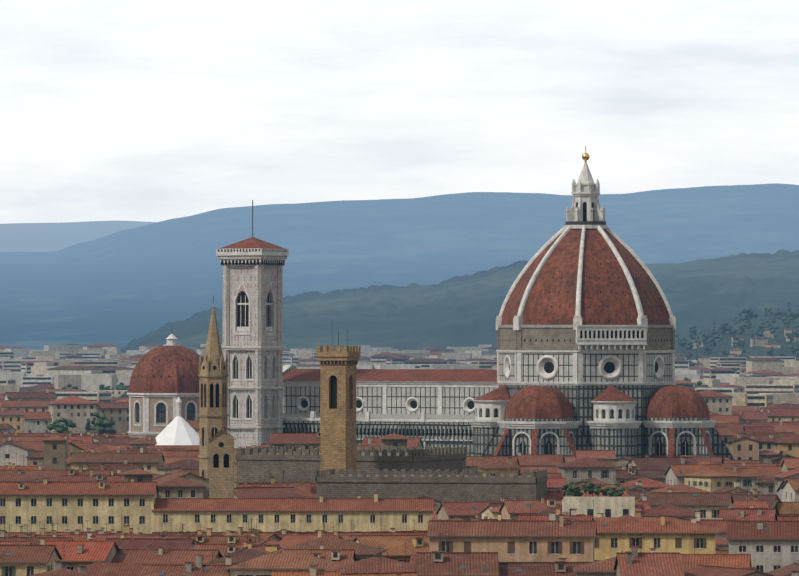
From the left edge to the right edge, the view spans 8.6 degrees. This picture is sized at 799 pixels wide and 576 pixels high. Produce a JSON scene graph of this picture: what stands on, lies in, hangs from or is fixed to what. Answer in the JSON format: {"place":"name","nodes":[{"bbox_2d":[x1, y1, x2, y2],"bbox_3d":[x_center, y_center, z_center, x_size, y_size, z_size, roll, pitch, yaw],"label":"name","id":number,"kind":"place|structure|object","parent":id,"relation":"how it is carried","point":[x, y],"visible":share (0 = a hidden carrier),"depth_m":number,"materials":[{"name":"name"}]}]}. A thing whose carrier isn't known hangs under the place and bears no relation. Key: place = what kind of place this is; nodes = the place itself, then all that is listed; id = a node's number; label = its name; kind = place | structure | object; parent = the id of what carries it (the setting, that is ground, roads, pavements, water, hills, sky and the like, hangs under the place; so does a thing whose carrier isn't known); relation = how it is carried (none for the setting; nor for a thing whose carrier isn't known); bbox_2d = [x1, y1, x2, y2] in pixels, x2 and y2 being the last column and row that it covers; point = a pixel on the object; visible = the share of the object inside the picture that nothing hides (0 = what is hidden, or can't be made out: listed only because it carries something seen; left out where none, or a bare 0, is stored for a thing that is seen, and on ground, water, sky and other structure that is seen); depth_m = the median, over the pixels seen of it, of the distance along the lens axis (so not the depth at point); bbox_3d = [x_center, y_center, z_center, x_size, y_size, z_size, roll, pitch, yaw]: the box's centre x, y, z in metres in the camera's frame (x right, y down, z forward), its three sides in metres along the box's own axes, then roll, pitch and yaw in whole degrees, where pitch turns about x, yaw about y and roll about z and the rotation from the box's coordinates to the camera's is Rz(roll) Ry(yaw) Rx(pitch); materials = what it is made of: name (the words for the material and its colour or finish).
{"place":"outdoors","nodes":[
{"label":"outdoors","id":0,"kind":"place"},
{"bbox_2d":[0,221,155,251],"bbox_3d":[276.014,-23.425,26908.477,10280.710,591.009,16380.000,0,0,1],"label":"mountain","id":1,"kind":"structure","parent":0,"point":[32,237],"depth_m":23485.46,"materials":[{"name":"blue"}]},
{"bbox_2d":[0,183,798,348],"bbox_3d":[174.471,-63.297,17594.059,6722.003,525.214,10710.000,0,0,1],"label":"mountain ridge","id":2,"kind":"structure","parent":0,"point":[123,288],"depth_m":14461.25,"materials":[{"name":"blue"}]},
{"bbox_2d":[0,0,798,223],"label":"sky","id":3,"kind":"structure","parent":0,"point":[111,110],"materials":[{"name":"white"}]},
{"bbox_2d":[121,249,798,350],"bbox_3d":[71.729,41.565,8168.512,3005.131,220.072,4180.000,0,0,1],"label":"hill","id":4,"kind":"structure","parent":0,"point":[464,310],"depth_m":6817.04,"materials":[{"name":"green plant"}]},
{"bbox_2d":[675,315,798,359],"bbox_3d":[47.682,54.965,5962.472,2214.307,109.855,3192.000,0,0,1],"label":"hill","id":5,"kind":"structure","parent":0,"point":[725,343],"depth_m":4994.86,"materials":[{"name":"green plant"}]},
{"bbox_2d":[675,302,798,365],"bbox_3d":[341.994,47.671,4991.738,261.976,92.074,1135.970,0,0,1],"label":"hill trees","id":6,"kind":"object","parent":5,"relation":"on","point":[793,315],"visible":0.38,"depth_m":5060.27,"materials":[{"name":"green plant"}]},
{"bbox_2d":[675,328,798,367],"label":"hillside houses","id":7,"kind":"structure","parent":5,"relation":"on","point":[704,361],"depth_m":4874.17,"materials":[{"name":"paint"}]},
{"bbox_3d":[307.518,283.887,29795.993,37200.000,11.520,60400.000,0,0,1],"label":"ground","id":8,"kind":"structure","parent":0,"visible":0},
{"bbox_2d":[127,328,202,444],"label":"domed chapel","id":9,"kind":"structure","parent":8,"relation":"on","point":[163,387],"depth_m":1936.76,"materials":[{"name":"tile"}]},
{"bbox_2d":[198,296,235,497],"bbox_3d":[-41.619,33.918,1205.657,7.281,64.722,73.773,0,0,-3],"label":"church steeple","id":10,"kind":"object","parent":8,"relation":"on","point":[216,455],"depth_m":1236.53,"materials":[{"name":"stone"}]},
{"bbox_2d":[216,200,288,447],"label":"campanile","id":11,"kind":"structure","parent":8,"relation":"on","point":[252,347],"depth_m":1617.19,"materials":[{"name":"stone"}]},
{"bbox_2d":[234,331,547,501],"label":"fortified palace","id":12,"kind":"structure","parent":8,"relation":"on","point":[335,464],"depth_m":1251.83,"materials":[{"name":"brown stone"}]},
{"bbox_2d":[0,388,798,575],"bbox_3d":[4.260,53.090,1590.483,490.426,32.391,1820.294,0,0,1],"label":"city","id":13,"kind":"object","parent":8,"relation":"on","point":[77,501],"visible":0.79,"depth_m":1141.74,"materials":[{"name":"tile"}]},
{"bbox_2d":[0,343,798,407],"bbox_3d":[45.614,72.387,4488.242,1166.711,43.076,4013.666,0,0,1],"label":"city","id":14,"kind":"object","parent":8,"relation":"on","point":[90,368],"visible":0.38,"depth_m":4173.41,"materials":[{"name":"paint"}]},
{"bbox_2d":[39,374,760,496],"bbox_3d":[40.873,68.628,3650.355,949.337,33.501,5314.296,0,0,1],"label":"trees","id":15,"kind":"object","parent":8,"relation":"on","point":[102,424],"visible":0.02,"depth_m":2224.66,"materials":[{"name":"green plant"}]},
{"bbox_2d":[283,146,733,459],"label":"cathedral","id":16,"kind":"structure","parent":8,"relation":"on","point":[585,327],"depth_m":1580.83,"materials":[{"name":"stone"}]}
]}

